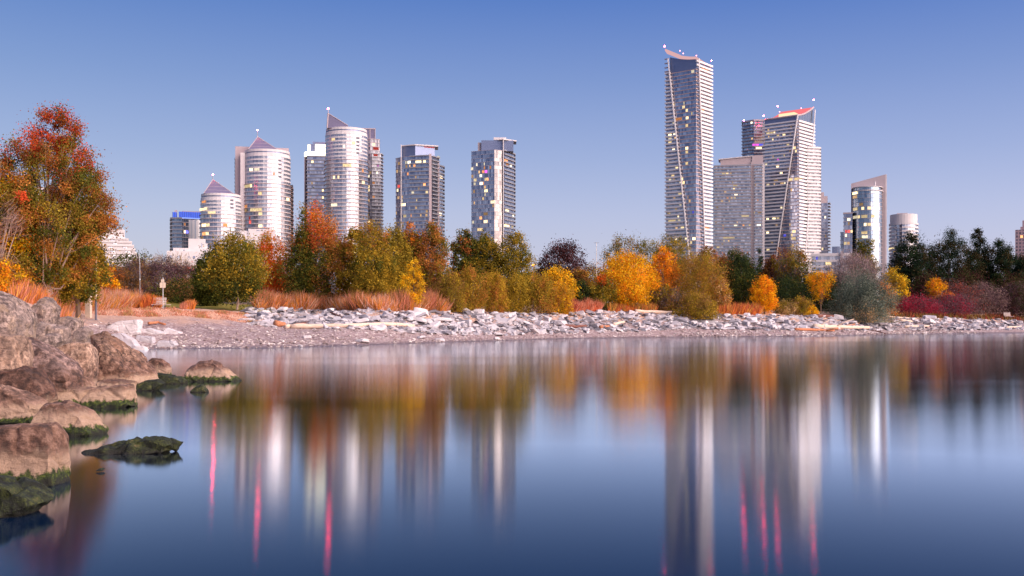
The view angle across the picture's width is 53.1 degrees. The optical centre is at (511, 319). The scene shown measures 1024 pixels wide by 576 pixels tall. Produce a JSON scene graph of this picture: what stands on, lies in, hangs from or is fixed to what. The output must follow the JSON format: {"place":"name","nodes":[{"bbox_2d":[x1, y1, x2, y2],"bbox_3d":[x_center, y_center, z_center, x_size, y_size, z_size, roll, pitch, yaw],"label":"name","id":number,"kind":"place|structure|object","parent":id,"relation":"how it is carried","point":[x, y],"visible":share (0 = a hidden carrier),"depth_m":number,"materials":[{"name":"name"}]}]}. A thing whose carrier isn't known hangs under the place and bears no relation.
{"place":"outdoors","nodes":[
{"label":"outdoors","id":0,"kind":"place"},
{"bbox_2d":[27,337,83,394],"bbox_3d":[-13.351,1.501,29.920,1.601,2.010,1.726,0,0,0],"label":"boulder","id":1,"kind":"object","parent":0,"point":[62,370],"visible":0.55,"depth_m":29.40,"materials":[{"name":"stone"}]},
{"bbox_2d":[163,301,270,311],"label":"lawn","id":2,"kind":"structure","parent":0,"point":[219,307],"depth_m":127.62,"materials":[{"name":"green plant"}]},
{"bbox_2d":[106,264,143,295],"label":"bare shrub","id":3,"kind":"object","parent":2,"relation":"on","point":[122,279],"visible":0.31,"depth_m":141.47,"materials":[{"name":"brown plant"}]},
{"bbox_2d":[114,254,165,296],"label":"bare shrub","id":4,"kind":"object","parent":2,"relation":"on","point":[144,266],"visible":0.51,"depth_m":144.17,"materials":[{"name":"brown plant"}]},
{"bbox_2d":[145,270,220,303],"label":"shrub","id":5,"kind":"object","parent":2,"relation":"on","point":[176,294],"visible":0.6,"depth_m":136.30,"materials":[{"name":"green plant"}]},
{"bbox_2d":[186,248,227,305],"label":"broadleaf tree","id":6,"kind":"object","parent":2,"relation":"on","point":[203,296],"visible":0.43,"depth_m":128.85,"materials":[{"name":"green plant"}]},
{"bbox_2d":[192,225,274,309],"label":"maple tree","id":7,"kind":"object","parent":2,"relation":"on","point":[231,280],"visible":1,"depth_m":120.42,"materials":[{"name":"green plant"}]},
{"bbox_2d":[0,333,1023,575],"bbox_3d":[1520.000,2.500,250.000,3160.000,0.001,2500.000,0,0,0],"label":"water","id":8,"kind":"structure","parent":0,"point":[878,455],"depth_m":17.59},
{"bbox_2d":[0,475,54,517],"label":"boulder","id":9,"kind":"object","parent":8,"relation":"on","point":[22,496],"visible":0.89,"depth_m":13.14,"materials":[{"name":"stone"}]},
{"bbox_2d":[30,400,108,436],"bbox_3d":[-9.750,2.224,22.546,1.636,0.918,1.251,0,0,0],"label":"boulder","id":10,"kind":"object","parent":8,"relation":"on","point":[72,418],"visible":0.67,"depth_m":22.13,"materials":[{"name":"brown stone"}]},
{"bbox_2d":[81,436,182,453],"bbox_3d":[-7.193,2.405,19.464,1.874,0.403,0.880,0,0,0],"label":"boulder","id":11,"kind":"object","parent":8,"relation":"on","point":[150,445],"visible":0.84,"depth_m":19.19,"materials":[{"name":"stone"}]},
{"bbox_2d":[184,360,241,381],"bbox_3d":[-12.309,2.174,42.135,2.402,1.090,1.412,0,0,0],"label":"boulder","id":12,"kind":"object","parent":8,"relation":"on","point":[209,371],"visible":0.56,"depth_m":41.63,"materials":[{"name":"stone"}]},
{"bbox_2d":[0,0,1023,303],"label":"sky","id":13,"kind":"structure","parent":0,"point":[926,95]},
{"bbox_2d":[28,302,1023,348],"bbox_3d":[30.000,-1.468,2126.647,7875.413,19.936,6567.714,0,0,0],"label":"ground","id":14,"kind":"structure","parent":0,"point":[181,323],"depth_m":109.73,"materials":[{"name":"gravel"}]},
{"bbox_2d":[0,155,30,274],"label":"bare tree","id":15,"kind":"object","parent":14,"relation":"on","point":[8,218],"visible":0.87,"depth_m":84.41,"materials":[{"name":"orange plant"}]},
{"bbox_2d":[0,334,33,370],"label":"boulder","id":16,"kind":"object","parent":14,"relation":"on","point":[16,351],"visible":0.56,"depth_m":26.42,"materials":[{"name":"beige stone"}]},
{"bbox_2d":[0,291,37,337],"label":"boulder","id":17,"kind":"object","parent":14,"relation":"on","point":[18,316],"visible":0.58,"depth_m":32.42,"materials":[{"name":"grey stone"}]},
{"bbox_2d":[0,255,39,292],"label":"shrub","id":18,"kind":"object","parent":14,"relation":"on","point":[5,275],"visible":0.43,"depth_m":79.75,"materials":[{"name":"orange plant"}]},
{"bbox_2d":[0,384,47,424],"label":"boulder","id":19,"kind":"object","parent":14,"relation":"on","point":[17,406],"visible":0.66,"depth_m":24.16,"materials":[{"name":"beige stone"}]},
{"bbox_2d":[0,365,57,402],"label":"boulder","id":20,"kind":"object","parent":14,"relation":"on","point":[36,381],"visible":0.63,"depth_m":25.51,"materials":[{"name":"brown stone"}]},
{"bbox_2d":[0,159,58,294],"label":"broadleaf tree","id":21,"kind":"object","parent":14,"relation":"on","point":[15,245],"visible":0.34,"depth_m":89.01,"materials":[{"name":"orange plant"}]},
{"bbox_2d":[0,422,70,486],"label":"boulder","id":22,"kind":"object","parent":14,"relation":"on","point":[39,452],"visible":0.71,"depth_m":15.42,"materials":[{"name":"brown stone"}]},
{"bbox_2d":[7,276,79,317],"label":"dry grass","id":23,"kind":"structure","parent":14,"relation":"on","point":[33,294],"depth_m":59.29,"materials":[{"name":"orange plant"}]},
{"bbox_2d":[31,297,60,324],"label":"boulder","id":24,"kind":"object","parent":14,"relation":"on","point":[47,310],"visible":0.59,"depth_m":41.46,"materials":[{"name":"grey stone"}]},
{"bbox_2d":[35,321,71,344],"bbox_3d":[-17.096,0.741,37.947,1.541,1.392,1.356,0,0,0],"label":"boulder","id":25,"kind":"object","parent":14,"relation":"on","point":[43,328],"visible":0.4,"depth_m":37.51,"materials":[{"name":"grey stone"}]},
{"bbox_2d":[0,99,129,295],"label":"maple tree","id":26,"kind":"object","parent":14,"relation":"on","point":[38,154],"visible":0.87,"depth_m":90.55,"materials":[{"name":"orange plant"}]},
{"bbox_2d":[57,341,98,384],"bbox_3d":[-14.470,1.627,33.938,1.414,1.835,1.598,0,0,0],"label":"boulder","id":27,"kind":"object","parent":14,"relation":"on","point":[85,356],"visible":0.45,"depth_m":33.47,"materials":[{"name":"beige stone"}]},
{"bbox_2d":[52,164,123,318],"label":"maple tree","id":28,"kind":"object","parent":14,"relation":"on","point":[76,291],"visible":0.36,"depth_m":95.43,"materials":[{"name":"green plant"}]},
{"bbox_2d":[57,384,137,407],"bbox_3d":[-12.048,2.289,29.752,2.309,0.857,1.495,0,0,0],"label":"boulder","id":29,"kind":"object","parent":14,"relation":"on","point":[118,396],"visible":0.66,"depth_m":29.20,"materials":[{"name":"beige stone"}]},
{"bbox_2d":[51,284,146,311],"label":"dry grass","id":30,"kind":"structure","parent":14,"relation":"on","point":[108,299],"depth_m":110.54,"materials":[{"name":"orange plant"}]},
{"bbox_2d":[97,228,137,266],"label":"terraced building","id":31,"kind":"structure","parent":14,"relation":"on","point":[124,245],"depth_m":642.89,"materials":[{"name":"white concrete"}]},
{"bbox_2d":[90,331,158,388],"bbox_3d":[-14.355,1.538,37.872,2.612,2.265,2.557,0,0,0],"label":"boulder","id":32,"kind":"object","parent":14,"relation":"on","point":[119,359],"visible":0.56,"depth_m":37.22,"materials":[{"name":"brown stone"}]},
{"bbox_2d":[106,319,142,335],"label":"flat stone","id":33,"kind":"object","parent":14,"relation":"on","point":[132,327],"visible":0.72,"depth_m":92.89,"materials":[{"name":"stone"}]},
{"bbox_2d":[74,306,253,322],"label":"straw","id":34,"kind":"object","parent":14,"relation":"on","point":[132,311],"visible":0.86,"depth_m":108.40,"materials":[{"name":"orange plant"}]},
{"bbox_2d":[138,254,189,300],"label":"bare shrub","id":35,"kind":"object","parent":14,"relation":"on","point":[158,269],"visible":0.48,"depth_m":147.13,"materials":[{"name":"brown plant"}]},
{"bbox_2d":[170,210,200,250],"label":"apartment block","id":36,"kind":"structure","parent":14,"relation":"on","point":[184,226],"depth_m":850.83,"materials":[{"name":"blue glass"}]},
{"bbox_2d":[167,239,209,276],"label":"building","id":37,"kind":"structure","parent":14,"relation":"on","point":[193,247],"depth_m":720.53,"materials":[{"name":"white concrete"}]},
{"bbox_2d":[199,174,242,264],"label":"condominium tower","id":38,"kind":"structure","parent":14,"relation":"on","point":[220,208],"depth_m":792.02,"materials":[{"name":"white glass"}]},
{"bbox_2d":[235,129,293,290],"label":"condominium tower","id":39,"kind":"structure","parent":14,"relation":"on","point":[264,189],"depth_m":834.24,"materials":[{"name":"white glass"}]},
{"bbox_2d":[242,227,291,294],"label":"maple tree","id":40,"kind":"object","parent":14,"relation":"on","point":[265,245],"visible":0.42,"depth_m":145.78,"materials":[{"name":"orange plant"}]},
{"bbox_2d":[284,201,317,295],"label":"broadleaf tree","id":41,"kind":"object","parent":14,"relation":"on","point":[303,240],"visible":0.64,"depth_m":139.14,"materials":[{"name":"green plant"}]},
{"bbox_2d":[266,187,347,306],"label":"maple tree","id":42,"kind":"object","parent":14,"relation":"on","point":[328,255],"visible":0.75,"depth_m":140.16,"materials":[{"name":"orange plant"}]},
{"bbox_2d":[304,142,324,293],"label":"apartment tower","id":43,"kind":"structure","parent":14,"relation":"on","point":[314,167],"depth_m":920.44,"materials":[{"name":"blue glass"}]},
{"bbox_2d":[324,108,368,293],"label":"condominium tower","id":44,"kind":"structure","parent":14,"relation":"on","point":[346,189],"depth_m":852.30,"materials":[{"name":"white glass"}]},
{"bbox_2d":[330,224,370,297],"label":"broadleaf tree","id":45,"kind":"object","parent":14,"relation":"on","point":[345,248],"visible":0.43,"depth_m":138.21,"materials":[{"name":"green plant"}]},
{"bbox_2d":[248,287,455,310],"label":"dry grass","id":46,"kind":"structure","parent":14,"relation":"on","point":[396,300],"depth_m":130.84,"materials":[{"name":"orange plant"}]},
{"bbox_2d":[291,322,414,328],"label":"driftwood log","id":47,"kind":"object","parent":14,"relation":"on","point":[302,326],"visible":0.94,"depth_m":110.65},
{"bbox_2d":[343,212,402,300],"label":"broadleaf tree","id":48,"kind":"object","parent":14,"relation":"on","point":[373,279],"visible":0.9,"depth_m":132.38,"materials":[{"name":"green plant"}]},
{"bbox_2d":[363,128,383,268],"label":"apartment tower","id":49,"kind":"structure","parent":14,"relation":"on","point":[375,158],"depth_m":932.34,"materials":[{"name":"grey glass"}]},
{"bbox_2d":[77,310,699,348],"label":"pebbles","id":50,"kind":"object","parent":14,"relation":"on","point":[268,342],"visible":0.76,"depth_m":102.23,"materials":[{"name":"stone"}]},
{"bbox_2d":[374,218,414,292],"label":"broadleaf tree","id":51,"kind":"object","parent":14,"relation":"on","point":[402,255],"visible":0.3,"depth_m":137.30,"materials":[{"name":"green plant"}]},
{"bbox_2d":[398,259,425,307],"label":"sapling","id":52,"kind":"object","parent":14,"relation":"on","point":[411,267],"visible":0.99,"depth_m":127.89,"materials":[{"name":"yellow plant"}]},
{"bbox_2d":[396,144,444,284],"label":"apartment tower","id":53,"kind":"structure","parent":14,"relation":"on","point":[420,182],"depth_m":835.04,"materials":[{"name":"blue glass"}]},
{"bbox_2d":[406,219,453,295],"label":"broadleaf tree","id":54,"kind":"object","parent":14,"relation":"on","point":[433,239],"visible":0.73,"depth_m":143.52,"materials":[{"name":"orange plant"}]},
{"bbox_2d":[435,265,467,311],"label":"willow shrub","id":55,"kind":"object","parent":14,"relation":"on","point":[450,286],"visible":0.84,"depth_m":133.60,"materials":[{"name":"yellow plant"}]},
{"bbox_2d":[446,223,485,295],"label":"broadleaf tree","id":56,"kind":"object","parent":14,"relation":"on","point":[457,248],"visible":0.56,"depth_m":151.79,"materials":[{"name":"green plant"}]},
{"bbox_2d":[455,260,490,310],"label":"willow shrub","id":57,"kind":"object","parent":14,"relation":"on","point":[470,277],"visible":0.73,"depth_m":137.12,"materials":[{"name":"yellow plant"}]},
{"bbox_2d":[458,229,511,304],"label":"broadleaf tree","id":58,"kind":"object","parent":14,"relation":"on","point":[488,247],"visible":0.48,"depth_m":151.53,"materials":[{"name":"green plant"}]},
{"bbox_2d":[471,137,515,277],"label":"apartment tower","id":59,"kind":"structure","parent":14,"relation":"on","point":[493,187],"depth_m":835.54,"materials":[{"name":"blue glass"}]},
{"bbox_2d":[478,265,512,312],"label":"willow shrub","id":60,"kind":"object","parent":14,"relation":"on","point":[495,303],"visible":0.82,"depth_m":142.59,"materials":[{"name":"yellow plant"}]},
{"bbox_2d":[484,227,540,308],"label":"broadleaf tree","id":61,"kind":"object","parent":14,"relation":"on","point":[518,256],"visible":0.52,"depth_m":149.25,"materials":[{"name":"green plant"}]},
{"bbox_2d":[499,267,540,312],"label":"willow shrub","id":62,"kind":"object","parent":14,"relation":"on","point":[516,294],"visible":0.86,"depth_m":145.24,"materials":[{"name":"yellow plant"}]},
{"bbox_2d":[525,269,561,312],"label":"willow shrub","id":63,"kind":"object","parent":14,"relation":"on","point":[540,306],"visible":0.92,"depth_m":146.39,"materials":[{"name":"yellow plant"}]},
{"bbox_2d":[539,263,582,302],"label":"broadleaf tree","id":64,"kind":"object","parent":14,"relation":"on","point":[556,272],"visible":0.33,"depth_m":159.50,"materials":[{"name":"yellow plant"}]},
{"bbox_2d":[532,238,592,283],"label":"broadleaf tree","id":65,"kind":"object","parent":14,"relation":"on","point":[569,252],"visible":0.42,"depth_m":241.50,"materials":[{"name":"purple plant"}]},
{"bbox_2d":[549,276,576,314],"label":"willow shrub","id":66,"kind":"object","parent":14,"relation":"on","point":[564,307],"visible":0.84,"depth_m":148.33,"materials":[{"name":"yellow plant"}]},
{"bbox_2d":[589,273,619,309],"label":"broadleaf tree","id":67,"kind":"object","parent":14,"relation":"on","point":[602,291],"visible":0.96,"depth_m":161.01,"materials":[{"name":"green plant"}]},
{"bbox_2d":[594,229,648,272],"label":"broadleaf tree","id":68,"kind":"object","parent":14,"relation":"on","point":[618,243],"visible":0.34,"depth_m":227.41,"materials":[{"name":"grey plant"}]},
{"bbox_2d":[586,248,663,306],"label":"broadleaf tree","id":69,"kind":"object","parent":14,"relation":"on","point":[632,280],"visible":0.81,"depth_m":164.09,"materials":[{"name":"yellow plant"}]},
{"bbox_2d":[240,306,1023,335],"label":"rubble stones","id":70,"kind":"object","parent":14,"relation":"on","point":[444,330],"visible":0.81,"depth_m":142.80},
{"bbox_2d":[645,243,685,299],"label":"broadleaf tree","id":71,"kind":"object","parent":14,"relation":"on","point":[664,260],"visible":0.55,"depth_m":170.85,"materials":[{"name":"orange plant"}]},
{"bbox_2d":[645,282,687,310],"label":"shrub","id":72,"kind":"object","parent":14,"relation":"on","point":[669,302],"visible":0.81,"depth_m":167.21,"materials":[{"name":"brown plant"}]},
{"bbox_2d":[649,229,694,290],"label":"broadleaf tree","id":73,"kind":"object","parent":14,"relation":"on","point":[674,250],"visible":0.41,"depth_m":221.90,"materials":[{"name":"green plant"}]},
{"bbox_2d":[664,46,712,297],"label":"apartment tower","id":74,"kind":"structure","parent":14,"relation":"on","point":[688,144],"depth_m":858.44,"materials":[{"name":"grey glass"}]},
{"bbox_2d":[671,287,721,318],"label":"shrub","id":75,"kind":"object","parent":14,"relation":"on","point":[706,304],"visible":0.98,"depth_m":160.58,"materials":[{"name":"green plant"}]},
{"bbox_2d":[671,245,734,302],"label":"willow tree","id":76,"kind":"object","parent":14,"relation":"on","point":[700,280],"visible":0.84,"depth_m":169.88,"materials":[{"name":"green plant"}]},
{"bbox_2d":[703,272,732,306],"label":"broadleaf tree","id":77,"kind":"object","parent":14,"relation":"on","point":[725,298],"visible":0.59,"depth_m":172.83,"materials":[{"name":"brown plant"}]},
{"bbox_2d":[712,155,764,273],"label":"apartment block","id":78,"kind":"structure","parent":14,"relation":"on","point":[738,198],"depth_m":904.94,"materials":[{"name":"grey glass"}]},
{"bbox_2d":[715,242,762,305],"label":"broadleaf tree","id":79,"kind":"object","parent":14,"relation":"on","point":[738,294],"visible":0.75,"depth_m":180.82,"materials":[{"name":"green plant"}]},
{"bbox_2d":[716,300,763,314],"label":"dry grass","id":80,"kind":"structure","parent":14,"relation":"on","point":[737,308],"depth_m":168.44,"materials":[{"name":"orange plant"}]},
{"bbox_2d":[741,119,764,161],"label":"apartment tower","id":81,"kind":"structure","parent":14,"relation":"on","point":[751,138],"depth_m":1010.24,"materials":[{"name":"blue glass"}]},
{"bbox_2d":[744,273,779,313],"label":"broadleaf tree","id":82,"kind":"object","parent":14,"relation":"on","point":[768,303],"visible":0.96,"depth_m":174.44,"materials":[{"name":"orange plant"}]},
{"bbox_2d":[762,99,820,278],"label":"apartment tower","id":83,"kind":"structure","parent":14,"relation":"on","point":[792,156],"depth_m":941.20,"materials":[{"name":"white glass"}]},
{"bbox_2d":[760,272,826,309],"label":"shrub","id":84,"kind":"object","parent":14,"relation":"on","point":[784,293],"visible":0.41,"depth_m":190.00,"materials":[{"name":"green plant"}]},
{"bbox_2d":[773,243,819,294],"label":"broadleaf tree","id":85,"kind":"object","parent":14,"relation":"on","point":[798,264],"visible":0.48,"depth_m":205.68,"materials":[{"name":"green plant"}]},
{"bbox_2d":[803,267,836,313],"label":"broadleaf tree","id":86,"kind":"object","parent":14,"relation":"on","point":[820,288],"visible":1,"depth_m":184.95,"materials":[{"name":"orange plant"}]},
{"bbox_2d":[820,192,830,252],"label":"apartment tower","id":87,"kind":"structure","parent":14,"relation":"on","point":[825,225],"depth_m":960.60,"materials":[{"name":"blue glass"}]},
{"bbox_2d":[798,267,854,310],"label":"shrub","id":88,"kind":"object","parent":14,"relation":"on","point":[824,305],"visible":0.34,"depth_m":196.59,"materials":[{"name":"brown plant"}]},
{"bbox_2d":[679,327,983,336],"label":"pebbles","id":89,"kind":"object","parent":14,"relation":"on","point":[857,333],"visible":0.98,"depth_m":162.65,"materials":[{"name":"stone"}]},
{"bbox_2d":[811,246,852,304],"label":"office building","id":90,"kind":"structure","parent":14,"relation":"on","point":[821,259],"depth_m":621.73,"materials":[{"name":"grey glass"}]},
{"bbox_2d":[823,246,889,300],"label":"bare tree","id":91,"kind":"object","parent":14,"relation":"on","point":[844,260],"visible":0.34,"depth_m":200.76,"materials":[{"name":"grey plant"}]},
{"bbox_2d":[840,174,886,305],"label":"glass tower","id":92,"kind":"structure","parent":14,"relation":"on","point":[866,217],"depth_m":763.52,"materials":[{"name":"white glass"}]},
{"bbox_2d":[822,252,916,322],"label":"willow shrub","id":93,"kind":"object","parent":14,"relation":"on","point":[865,295],"visible":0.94,"depth_m":184.50,"materials":[{"name":"green plant"}]},
{"bbox_2d":[878,266,910,306],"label":"broadleaf tree","id":94,"kind":"object","parent":14,"relation":"on","point":[900,279],"visible":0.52,"depth_m":210.96,"materials":[{"name":"yellow plant"}]},
{"bbox_2d":[889,213,918,266],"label":"round building","id":95,"kind":"structure","parent":14,"relation":"on","point":[900,224],"depth_m":802.17,"materials":[{"name":"white glass"}]},
{"bbox_2d":[884,230,942,298],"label":"pine tree","id":96,"kind":"object","parent":14,"relation":"on","point":[914,267],"visible":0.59,"depth_m":247.33,"materials":[{"name":"green plant"}]},
{"bbox_2d":[892,288,949,313],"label":"shrub","id":97,"kind":"object","parent":14,"relation":"on","point":[911,306],"visible":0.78,"depth_m":206.64,"materials":[{"name":"red plant"}]},
{"bbox_2d":[907,267,951,304],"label":"broadleaf tree","id":98,"kind":"object","parent":14,"relation":"on","point":[918,288],"visible":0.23,"depth_m":237.09,"materials":[{"name":"orange plant"}]},
{"bbox_2d":[918,288,981,314],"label":"shrub","id":99,"kind":"object","parent":14,"relation":"on","point":[958,306],"visible":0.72,"depth_m":210.42,"materials":[{"name":"red plant"}]},
{"bbox_2d":[924,225,988,285],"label":"pine tree","id":100,"kind":"object","parent":14,"relation":"on","point":[951,254],"visible":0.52,"depth_m":249.91,"materials":[{"name":"green plant"}]},
{"bbox_2d":[891,310,1023,321],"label":"dry grass","id":101,"kind":"structure","parent":14,"relation":"on","point":[920,314],"depth_m":207.49,"materials":[{"name":"brown plant"}]},
{"bbox_2d":[927,278,989,312],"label":"bare shrub","id":102,"kind":"object","parent":14,"relation":"on","point":[962,290],"visible":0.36,"depth_m":218.64,"materials":[{"name":"brown plant"}]},
{"bbox_2d":[948,266,1006,309],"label":"broadleaf tree","id":103,"kind":"object","parent":14,"relation":"on","point":[961,276],"visible":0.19,"depth_m":238.40,"materials":[{"name":"brown plant"}]},
{"bbox_2d":[966,226,999,295],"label":"pine tree","id":104,"kind":"object","parent":14,"relation":"on","point":[979,241],"visible":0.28,"depth_m":255.24,"materials":[{"name":"green plant"}]},
{"bbox_2d":[964,280,1015,313],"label":"bare shrub","id":105,"kind":"object","parent":14,"relation":"on","point":[991,298],"visible":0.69,"depth_m":218.55,"materials":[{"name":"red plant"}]},
{"bbox_2d":[976,237,1023,285],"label":"pine tree","id":106,"kind":"object","parent":14,"relation":"on","point":[1003,258],"visible":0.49,"depth_m":251.48,"materials":[{"name":"green plant"}]},
{"bbox_2d":[999,278,1023,316],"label":"shrub","id":107,"kind":"object","parent":14,"relation":"on","point":[1019,295],"visible":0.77,"depth_m":220.06,"materials":[{"name":"green plant"}]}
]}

